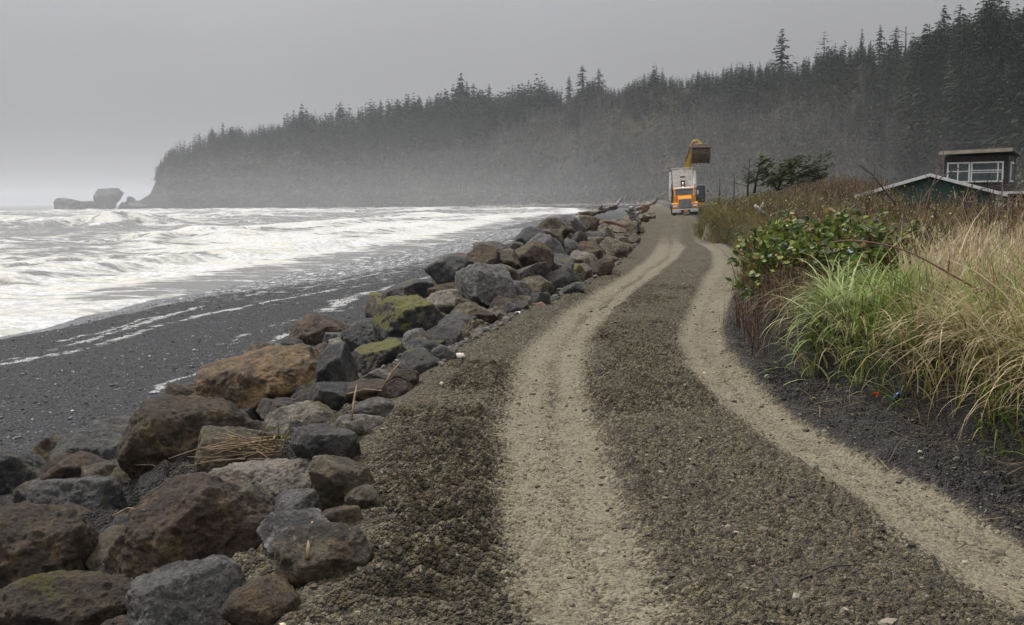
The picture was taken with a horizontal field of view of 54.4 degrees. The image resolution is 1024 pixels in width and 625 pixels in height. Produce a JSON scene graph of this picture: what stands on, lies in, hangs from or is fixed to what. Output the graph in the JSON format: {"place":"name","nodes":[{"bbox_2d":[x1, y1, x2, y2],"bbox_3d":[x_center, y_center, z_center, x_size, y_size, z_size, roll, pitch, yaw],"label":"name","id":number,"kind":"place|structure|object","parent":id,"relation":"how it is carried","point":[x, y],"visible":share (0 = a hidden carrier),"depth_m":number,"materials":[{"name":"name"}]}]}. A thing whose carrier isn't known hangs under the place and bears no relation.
{"place":"outdoors","nodes":[
{"label":"outdoors","id":0,"kind":"place"},
{"bbox_2d":[0,205,591,336],"bbox_3d":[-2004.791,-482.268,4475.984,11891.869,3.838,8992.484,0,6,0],"label":"sea","id":1,"kind":"structure","parent":0,"point":[59,266],"depth_m":100.17,"materials":[{"name":"liquid"}]},
{"bbox_2d":[53,198,84,208],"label":"sea stack","id":2,"kind":"object","parent":1,"relation":"in","point":[63,203],"visible":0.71,"depth_m":888.23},
{"bbox_2d":[93,188,123,208],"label":"sea stack","id":3,"kind":"object","parent":1,"relation":"in","point":[107,198],"visible":0.92,"depth_m":890.66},
{"bbox_2d":[0,190,1023,624],"bbox_3d":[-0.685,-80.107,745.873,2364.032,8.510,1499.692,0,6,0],"label":"ground","id":4,"kind":"structure","parent":0,"point":[668,250],"depth_m":7.27,"materials":[{"name":"gravel"}]},
{"bbox_2d":[0,449,47,495],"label":"boulder","id":5,"kind":"object","parent":4,"relation":"on","point":[17,469],"visible":0.42,"depth_m":10.54,"materials":[{"name":"stone"}]},
{"bbox_2d":[30,434,65,460],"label":"boulder","id":6,"kind":"object","parent":4,"relation":"on","point":[44,447],"visible":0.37,"depth_m":13.23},
{"bbox_2d":[0,501,98,588],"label":"boulder","id":7,"kind":"object","parent":4,"relation":"on","point":[40,538],"visible":0.54,"depth_m":6.28,"materials":[{"name":"stone"}]},
{"bbox_2d":[41,453,72,472],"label":"boulder","id":8,"kind":"object","parent":4,"relation":"on","point":[54,461],"visible":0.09,"depth_m":10.86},
{"bbox_2d":[0,570,134,624],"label":"boulder","id":9,"kind":"object","parent":4,"relation":"on","point":[66,597],"visible":0.69,"depth_m":5.23,"materials":[{"name":"stone"}]},
{"bbox_2d":[39,451,105,479],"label":"boulder","id":10,"kind":"object","parent":4,"relation":"on","point":[71,465],"visible":0.33,"depth_m":10.50,"materials":[{"name":"stone"}]},
{"bbox_2d":[27,475,128,510],"bbox_3d":[-3.740,1.717,8.679,0.852,0.642,0.736,0,6,0],"label":"boulder","id":11,"kind":"object","parent":4,"relation":"on","point":[93,492],"visible":0.56,"depth_m":8.43,"materials":[{"name":"stone"}]},
{"bbox_2d":[48,427,123,461],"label":"boulder","id":12,"kind":"object","parent":4,"relation":"on","point":[104,443],"visible":0.45,"depth_m":11.23,"materials":[{"name":"stone"}]},
{"bbox_2d":[81,460,118,476],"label":"boulder","id":13,"kind":"object","parent":4,"relation":"on","point":[105,468],"visible":0.23,"depth_m":10.25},
{"bbox_2d":[85,525,124,570],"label":"boulder","id":14,"kind":"object","parent":4,"relation":"on","point":[106,536],"visible":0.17,"depth_m":6.59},
{"bbox_2d":[137,470,167,488],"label":"boulder","id":15,"kind":"object","parent":4,"relation":"on","point":[144,479],"visible":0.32,"depth_m":8.85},
{"bbox_2d":[165,382,194,395],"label":"boulder","id":16,"kind":"object","parent":4,"relation":"on","point":[174,388],"visible":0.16,"depth_m":16.49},
{"bbox_2d":[124,554,246,624],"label":"boulder","id":17,"kind":"object","parent":4,"relation":"on","point":[192,592],"visible":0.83,"depth_m":4.70,"materials":[{"name":"stone"}]},
{"bbox_2d":[116,394,258,477],"bbox_3d":[-3.126,1.300,9.664,1.408,1.021,1.263,0,6,0],"label":"boulder","id":18,"kind":"object","parent":4,"relation":"on","point":[157,431],"visible":0.54,"depth_m":9.18,"materials":[{"name":"stone"}]},
{"bbox_2d":[101,472,275,577],"bbox_3d":[-2.014,1.409,6.197,1.149,0.820,0.874,0,6,0],"label":"boulder","id":19,"kind":"object","parent":4,"relation":"on","point":[192,516],"visible":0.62,"depth_m":5.97,"materials":[{"name":"stone"}]},
{"bbox_2d":[236,482,275,505],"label":"boulder","id":20,"kind":"object","parent":19,"relation":"on","point":[259,493],"visible":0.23,"depth_m":6.33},
{"bbox_2d":[0,267,429,451],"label":"beach pebbles","id":21,"kind":"object","parent":4,"relation":"on","point":[18,436],"visible":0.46,"depth_m":26.62,"materials":[{"name":"gravel"}]},
{"bbox_2d":[193,425,284,472],"bbox_3d":[-2.231,1.264,8.325,0.836,0.685,0.612,-4,7,-27],"label":"boulder","id":22,"kind":"object","parent":4,"relation":"on","point":[205,438],"visible":0.32,"depth_m":8.05,"materials":[{"name":"stone"}]},
{"bbox_2d":[169,417,291,465],"bbox_3d":[-2.198,1.027,7.856,1.022,0.403,0.519,0,6,0],"label":"brushwood heap","id":23,"kind":"object","parent":22,"relation":"on","point":[259,442],"visible":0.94,"depth_m":7.89,"materials":[{"name":"brown plant"}]},
{"bbox_2d":[194,344,321,420],"bbox_3d":[-3.026,1.013,12.736,2.009,1.227,1.663,0,6,0],"label":"boulder","id":24,"kind":"object","parent":4,"relation":"on","point":[250,379],"visible":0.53,"depth_m":12.14,"materials":[{"name":"stone"}]},
{"bbox_2d":[207,458,312,496],"bbox_3d":[-1.835,1.287,7.344,0.909,0.399,0.553,2,7,18],"label":"boulder","id":25,"kind":"object","parent":4,"relation":"on","point":[277,476],"visible":0.42,"depth_m":7.19,"materials":[{"name":"stone"}]},
{"bbox_2d":[220,574,301,624],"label":"boulder","id":26,"kind":"object","parent":4,"relation":"on","point":[269,599],"visible":0.94,"depth_m":4.48,"materials":[{"name":"stone"}]},
{"bbox_2d":[256,398,296,421],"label":"boulder","id":27,"kind":"object","parent":4,"relation":"on","point":[263,408],"visible":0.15,"depth_m":10.21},
{"bbox_2d":[256,507,329,559],"bbox_3d":[-1.234,1.310,5.627,0.394,0.368,0.446,-4,8,-32],"label":"boulder","id":28,"kind":"object","parent":4,"relation":"on","point":[272,526],"visible":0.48,"depth_m":5.58,"materials":[{"name":"stone"}]},
{"bbox_2d":[263,400,333,438],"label":"boulder","id":29,"kind":"object","parent":4,"relation":"on","point":[301,411],"visible":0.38,"depth_m":9.26,"materials":[{"name":"stone"}]},
{"bbox_2d":[274,488,325,511],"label":"boulder","id":30,"kind":"object","parent":4,"relation":"on","point":[294,499],"visible":0.44,"depth_m":6.35,"materials":[{"name":"stone"}]},
{"bbox_2d":[289,313,348,344],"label":"boulder","id":31,"kind":"object","parent":4,"relation":"on","point":[310,329],"visible":0.56,"depth_m":25.29,"materials":[{"name":"stone"}]},
{"bbox_2d":[272,522,373,587],"bbox_3d":[-0.946,1.244,5.053,0.504,0.379,0.434,0,6,0],"label":"boulder","id":32,"kind":"object","parent":4,"relation":"on","point":[338,549],"visible":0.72,"depth_m":4.91,"materials":[{"name":"stone"}]},
{"bbox_2d":[289,423,360,459],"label":"boulder","id":33,"kind":"object","parent":4,"relation":"on","point":[308,441],"visible":0.54,"depth_m":7.35,"materials":[{"name":"stone"}]},
{"bbox_2d":[308,381,351,411],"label":"boulder","id":34,"kind":"object","parent":4,"relation":"on","point":[332,395],"visible":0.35,"depth_m":10.11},
{"bbox_2d":[315,341,358,382],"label":"boulder","id":35,"kind":"object","parent":4,"relation":"on","point":[336,362],"visible":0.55,"depth_m":10.83,"materials":[{"name":"stone"}]},
{"bbox_2d":[308,454,373,508],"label":"boulder","id":36,"kind":"object","parent":4,"relation":"on","point":[335,480],"visible":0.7,"depth_m":6.25,"materials":[{"name":"stone"}]},
{"bbox_2d":[322,505,363,523],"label":"boulder","id":37,"kind":"object","parent":4,"relation":"on","point":[348,514],"visible":0.55,"depth_m":5.75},
{"bbox_2d":[340,318,376,352],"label":"boulder","id":38,"kind":"object","parent":4,"relation":"on","point":[357,334],"visible":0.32,"depth_m":17.34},
{"bbox_2d":[335,413,384,435],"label":"boulder","id":39,"kind":"object","parent":4,"relation":"on","point":[360,424],"visible":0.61,"depth_m":8.56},
{"bbox_2d":[344,484,379,509],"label":"boulder","id":40,"kind":"object","parent":4,"relation":"on","point":[364,496],"visible":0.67,"depth_m":6.05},
{"bbox_2d":[346,378,384,402],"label":"boulder","id":41,"kind":"object","parent":4,"relation":"on","point":[364,383],"visible":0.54,"depth_m":9.98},
{"bbox_2d":[350,397,393,416],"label":"boulder","id":42,"kind":"object","parent":4,"relation":"on","point":[378,406],"visible":0.56,"depth_m":8.88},
{"bbox_2d":[364,292,381,317],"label":"boulder","id":43,"kind":"object","parent":4,"relation":"on","point":[373,300],"visible":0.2,"depth_m":30.61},
{"bbox_2d":[363,368,389,378],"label":"boulder","id":44,"kind":"object","parent":4,"relation":"on","point":[379,373],"visible":0.36,"depth_m":11.24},
{"bbox_2d":[352,338,406,374],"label":"boulder","id":45,"kind":"object","parent":4,"relation":"on","point":[369,357],"visible":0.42,"depth_m":12.19,"materials":[{"name":"stone"}]},
{"bbox_2d":[376,378,413,398],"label":"boulder","id":46,"kind":"object","parent":4,"relation":"on","point":[395,388],"visible":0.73,"depth_m":9.83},
{"bbox_2d":[384,369,419,386],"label":"boulder","id":47,"kind":"object","parent":4,"relation":"on","point":[410,376],"visible":0.47,"depth_m":10.08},
{"bbox_2d":[381,279,433,300],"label":"boulder","id":48,"kind":"object","parent":4,"relation":"on","point":[419,287],"visible":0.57,"depth_m":21.04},
{"bbox_2d":[372,294,445,341],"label":"boulder","id":49,"kind":"object","parent":4,"relation":"on","point":[396,316],"visible":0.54,"depth_m":16.51,"materials":[{"name":"stone"}]},
{"bbox_2d":[396,347,437,374],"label":"boulder","id":50,"kind":"object","parent":4,"relation":"on","point":[420,360],"visible":0.69,"depth_m":11.15,"materials":[{"name":"stone"}]},
{"bbox_2d":[431,345,456,359],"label":"boulder","id":51,"kind":"object","parent":4,"relation":"on","point":[444,351],"visible":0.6,"depth_m":11.47,"materials":[{"name":"stone"}]},
{"bbox_2d":[426,289,462,312],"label":"boulder","id":52,"kind":"object","parent":4,"relation":"on","point":[442,300],"visible":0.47,"depth_m":18.19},
{"bbox_2d":[424,253,468,284],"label":"boulder","id":53,"kind":"object","parent":4,"relation":"on","point":[444,269],"visible":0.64,"depth_m":21.57,"materials":[{"name":"stone"}]},
{"bbox_2d":[431,325,463,346],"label":"boulder","id":54,"kind":"object","parent":4,"relation":"on","point":[450,335],"visible":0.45,"depth_m":12.93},
{"bbox_2d":[438,311,470,327],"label":"boulder","id":55,"kind":"object","parent":4,"relation":"on","point":[455,319],"visible":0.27,"depth_m":15.47,"materials":[{"name":"stone"}]},
{"bbox_2d":[450,302,490,315],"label":"boulder","id":56,"kind":"object","parent":4,"relation":"on","point":[468,308],"visible":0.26,"depth_m":16.58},
{"bbox_2d":[466,244,500,264],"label":"boulder","id":57,"kind":"object","parent":4,"relation":"on","point":[486,254],"visible":0.71,"depth_m":20.98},
{"bbox_2d":[469,310,498,323],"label":"boulder","id":58,"kind":"object","parent":4,"relation":"on","point":[489,317],"visible":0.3,"depth_m":15.55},
{"bbox_2d":[454,262,516,308],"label":"boulder","id":59,"kind":"object","parent":4,"relation":"on","point":[484,285],"visible":0.6,"depth_m":18.27,"materials":[{"name":"stone"}]},
{"bbox_2d":[499,248,522,268],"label":"boulder","id":60,"kind":"object","parent":4,"relation":"on","point":[508,256],"visible":0.44,"depth_m":21.28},
{"bbox_2d":[381,227,643,368],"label":"rubble stones","id":61,"kind":"object","parent":4,"relation":"on","point":[478,332],"visible":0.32,"depth_m":14.98,"materials":[{"name":"stone"}]},
{"bbox_2d":[375,210,654,342],"bbox_3d":[4.870,-4.169,55.710,6.294,3.131,89.095,1,7,10],"label":"boulder mass","id":62,"kind":"object","parent":4,"relation":"on","point":[630,232],"visible":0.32,"depth_m":37.11,"materials":[{"name":"stone"}]},
{"bbox_2d":[502,300,528,312],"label":"boulder","id":63,"kind":"object","parent":4,"relation":"on","point":[512,306],"visible":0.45,"depth_m":16.50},
{"bbox_2d":[513,280,531,295],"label":"boulder","id":64,"kind":"object","parent":4,"relation":"on","point":[522,288],"visible":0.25,"depth_m":18.98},
{"bbox_2d":[512,226,545,244],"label":"boulder","id":65,"kind":"object","parent":4,"relation":"on","point":[524,236],"visible":0.41,"depth_m":24.52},
{"bbox_2d":[516,262,549,279],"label":"boulder","id":66,"kind":"object","parent":4,"relation":"on","point":[540,269],"visible":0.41,"depth_m":20.58,"materials":[{"name":"stone"}]},
{"bbox_2d":[515,241,553,276],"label":"boulder","id":67,"kind":"object","parent":4,"relation":"on","point":[531,253],"visible":0.48,"depth_m":21.56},
{"bbox_2d":[521,275,554,294],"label":"boulder","id":68,"kind":"object","parent":4,"relation":"on","point":[549,287],"visible":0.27,"depth_m":20.18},
{"bbox_2d":[530,292,550,305],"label":"boulder","id":69,"kind":"object","parent":4,"relation":"on","point":[543,297],"visible":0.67,"depth_m":17.33,"materials":[{"name":"stone"}]},
{"bbox_2d":[525,233,564,253],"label":"boulder","id":70,"kind":"object","parent":4,"relation":"on","point":[553,244],"visible":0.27,"depth_m":23.83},
{"bbox_2d":[535,217,572,238],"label":"boulder","id":71,"kind":"object","parent":4,"relation":"on","point":[551,223],"visible":0.45,"depth_m":26.03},
{"bbox_2d":[543,266,578,291],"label":"boulder","id":72,"kind":"object","parent":4,"relation":"on","point":[562,276],"visible":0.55,"depth_m":21.34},
{"bbox_2d":[552,253,574,270],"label":"boulder","id":73,"kind":"object","parent":4,"relation":"on","point":[560,260],"visible":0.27,"depth_m":22.38,"materials":[{"name":"stone"}]},
{"bbox_2d":[475,198,665,208],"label":"driftwood line","id":74,"kind":"object","parent":4,"relation":"on","point":[634,203],"visible":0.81,"depth_m":542.55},
{"bbox_2d":[559,282,583,293],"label":"boulder","id":75,"kind":"object","parent":4,"relation":"on","point":[574,287],"visible":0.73,"depth_m":19.52,"materials":[{"name":"stone"}]},
{"bbox_2d":[559,214,586,234],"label":"boulder","id":76,"kind":"object","parent":4,"relation":"on","point":[575,223],"visible":0.43,"depth_m":32.49,"materials":[{"name":"stone"}]},
{"bbox_2d":[570,250,597,276],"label":"boulder","id":77,"kind":"object","parent":4,"relation":"on","point":[588,259],"visible":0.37,"depth_m":25.37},
{"bbox_2d":[593,258,614,275],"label":"boulder","id":78,"kind":"object","parent":4,"relation":"on","point":[603,266],"visible":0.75,"depth_m":24.22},
{"bbox_2d":[599,236,630,257],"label":"boulder","id":79,"kind":"object","parent":4,"relation":"on","point":[618,248],"visible":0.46,"depth_m":31.63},
{"bbox_2d":[274,277,1023,624],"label":"gravel stones","id":80,"kind":"object","parent":4,"relation":"on","point":[760,601],"visible":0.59,"depth_m":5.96,"materials":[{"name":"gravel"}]},
{"bbox_2d":[669,167,698,215],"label":"dump truck","id":81,"kind":"object","parent":4,"relation":"on","point":[682,190],"visible":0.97,"depth_m":95.07,"materials":[{"name":"metal"}]},
{"bbox_2d":[360,275,1022,620],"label":"twig litter","id":82,"kind":"object","parent":4,"relation":"on","point":[721,512],"visible":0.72,"depth_m":5.75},
{"bbox_2d":[677,139,709,213],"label":"excavator","id":83,"kind":"object","parent":4,"relation":"on","point":[699,152],"visible":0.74,"depth_m":96.08,"materials":[{"name":"metal"}]},
{"bbox_2d":[727,230,792,286],"bbox_3d":[3.944,-0.744,14.331,1.524,0.874,1.512,0,6,0],"label":"leafy shrub","id":84,"kind":"object","parent":4,"relation":"on","point":[730,260],"visible":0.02,"depth_m":14.59,"materials":[{"name":"green plant"}]},
{"bbox_2d":[747,152,780,192],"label":"windswept tree","id":85,"kind":"object","parent":4,"relation":"on","point":[764,170],"visible":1,"depth_m":63.34,"materials":[{"name":"green plant"}]},
{"bbox_2d":[732,218,844,264],"bbox_3d":[4.379,-0.925,15.255,1.713,1.020,2.064,0,6,0],"label":"leafy shrub","id":86,"kind":"object","parent":4,"relation":"on","point":[754,231],"visible":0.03,"depth_m":15.36,"materials":[{"name":"green plant"}]},
{"bbox_2d":[725,225,867,318],"bbox_3d":[3.526,-0.490,12.772,1.661,1.280,1.382,-4,7,-29],"label":"leafy shrub","id":87,"kind":"object","parent":4,"relation":"on","point":[763,255],"visible":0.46,"depth_m":12.52,"materials":[{"name":"green plant"}]},
{"bbox_2d":[758,149,835,191],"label":"windswept tree","id":88,"kind":"object","parent":4,"relation":"on","point":[786,171],"visible":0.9,"depth_m":65.17,"materials":[{"name":"green plant"}]},
{"bbox_2d":[733,205,897,274],"bbox_3d":[4.259,-0.899,14.273,2.140,1.255,2.126,-2,7,-11],"label":"leafy shrub","id":89,"kind":"object","parent":4,"relation":"on","point":[827,222],"visible":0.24,"depth_m":13.81,"materials":[{"name":"green plant"}]},
{"bbox_2d":[755,226,884,299],"bbox_3d":[3.860,-0.588,12.482,1.429,0.977,1.850,-3,7,-24],"label":"leafy shrub","id":90,"kind":"object","parent":4,"relation":"on","point":[864,259],"visible":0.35,"depth_m":12.28,"materials":[{"name":"green plant"}]},
{"bbox_2d":[690,294,1023,529],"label":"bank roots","id":91,"kind":"object","parent":4,"relation":"on","point":[974,376],"visible":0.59,"depth_m":8.48,"materials":[{"name":"plant"}]},
{"bbox_2d":[704,184,1009,304],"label":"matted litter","id":92,"kind":"object","parent":4,"relation":"on","point":[813,189],"visible":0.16,"depth_m":52.06,"materials":[{"name":"brown plant"}]},
{"bbox_2d":[691,183,1023,464],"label":"green grass","id":93,"kind":"structure","parent":4,"relation":"on","point":[715,220],"depth_m":9.20,"materials":[{"name":"plant"}]},
{"bbox_2d":[695,184,1023,445],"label":"dry grass","id":94,"kind":"structure","parent":4,"relation":"on","point":[970,251],"depth_m":8.47,"materials":[{"name":"plant"}]},
{"bbox_2d":[697,173,1023,277],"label":"bramble leaves","id":95,"kind":"object","parent":4,"relation":"on","point":[813,209],"visible":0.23,"depth_m":33.22,"materials":[{"name":"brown plant"}]},
{"bbox_2d":[698,168,1023,360],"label":"bramble thicket","id":96,"kind":"object","parent":4,"relation":"on","point":[740,318],"visible":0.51,"depth_m":20.52,"materials":[{"name":"plant"}]},
{"bbox_2d":[758,223,985,384],"bbox_3d":[3.903,-0.139,10.754,2.521,1.718,3.197,2,7,21],"label":"grass tussock","id":97,"kind":"object","parent":4,"relation":"on","point":[850,281],"depth_m":10.22,"materials":[{"name":"plant"}]},
{"bbox_2d":[833,240,983,291],"bbox_3d":[3.690,-0.446,9.324,1.332,0.473,0.092,3,7,25],"label":"bramble cane","id":98,"kind":"object","parent":97,"relation":"on","point":[940,268],"visible":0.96,"depth_m":9.25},
{"bbox_2d":[820,209,955,283],"bbox_3d":[5.166,-0.946,14.832,2.102,1.181,2.118,-3,7,-22],"label":"leafy shrub","id":99,"kind":"object","parent":4,"relation":"on","point":[915,227],"visible":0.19,"depth_m":14.53,"materials":[{"name":"green plant"}]},
{"bbox_2d":[855,173,1007,219],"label":"green cottage","id":100,"kind":"structure","parent":4,"relation":"on","point":[921,183],"depth_m":44.48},
{"bbox_2d":[939,147,1023,213],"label":"lookout cabin","id":101,"kind":"object","parent":4,"relation":"on","point":[1000,162],"visible":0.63,"depth_m":49.42,"materials":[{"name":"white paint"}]},
{"bbox_2d":[947,162,969,182],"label":"window","id":102,"kind":"structure","parent":101,"relation":"in","point":[963,177],"depth_m":49.92,"materials":[{"name":"glass"}]},
{"bbox_2d":[970,161,1003,181],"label":"window","id":103,"kind":"structure","parent":101,"relation":"in","point":[978,174],"depth_m":49.26,"materials":[{"name":"glass"}]},
{"bbox_2d":[0,0,1023,205],"label":"sky","id":104,"kind":"structure","parent":0,"point":[94,94],"materials":[{"name":"grey"}]},
{"bbox_2d":[139,63,1023,208],"bbox_3d":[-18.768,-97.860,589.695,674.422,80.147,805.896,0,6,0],"label":"hill","id":105,"kind":"structure","parent":0,"point":[156,198],"depth_m":645.95,"materials":[{"name":"plant"}]},
{"bbox_2d":[154,0,1023,184],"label":"conifer forest","id":106,"kind":"object","parent":105,"relation":"on","point":[461,115],"visible":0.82,"depth_m":557.43,"materials":[{"name":"plant"}]},
{"bbox_2d":[164,79,1023,207],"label":"hillside brush","id":107,"kind":"object","parent":105,"relation":"on","point":[349,183],"visible":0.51,"depth_m":667.91,"materials":[{"name":"green plant"}]},
{"bbox_2d":[354,71,956,198],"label":"alder thicket","id":108,"kind":"object","parent":105,"relation":"on","point":[875,154],"visible":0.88,"depth_m":475.59,"materials":[{"name":"plant"}]},
{"bbox_2d":[771,29,797,68],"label":"conifer tree","id":109,"kind":"object","parent":105,"relation":"on","point":[782,55],"visible":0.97,"depth_m":544.49,"materials":[{"name":"green plant"}]},
{"bbox_2d":[892,59,923,122],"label":"conifer tree","id":110,"kind":"object","parent":105,"relation":"on","point":[909,85],"visible":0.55,"depth_m":340.28,"materials":[{"name":"green plant"}]},
{"bbox_2d":[898,56,930,116],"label":"conifer tree","id":111,"kind":"object","parent":105,"relation":"on","point":[918,77],"visible":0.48,"depth_m":337.17,"materials":[{"name":"green plant"}]},
{"bbox_2d":[936,66,965,135],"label":"conifer tree","id":112,"kind":"object","parent":105,"relation":"on","point":[949,110],"visible":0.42,"depth_m":297.33,"materials":[{"name":"green plant"}]},
{"bbox_2d":[898,211,1023,295],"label":"seed grass","id":113,"kind":"structure","parent":0,"point":[999,250],"depth_m":11.35,"materials":[{"name":"plant"}]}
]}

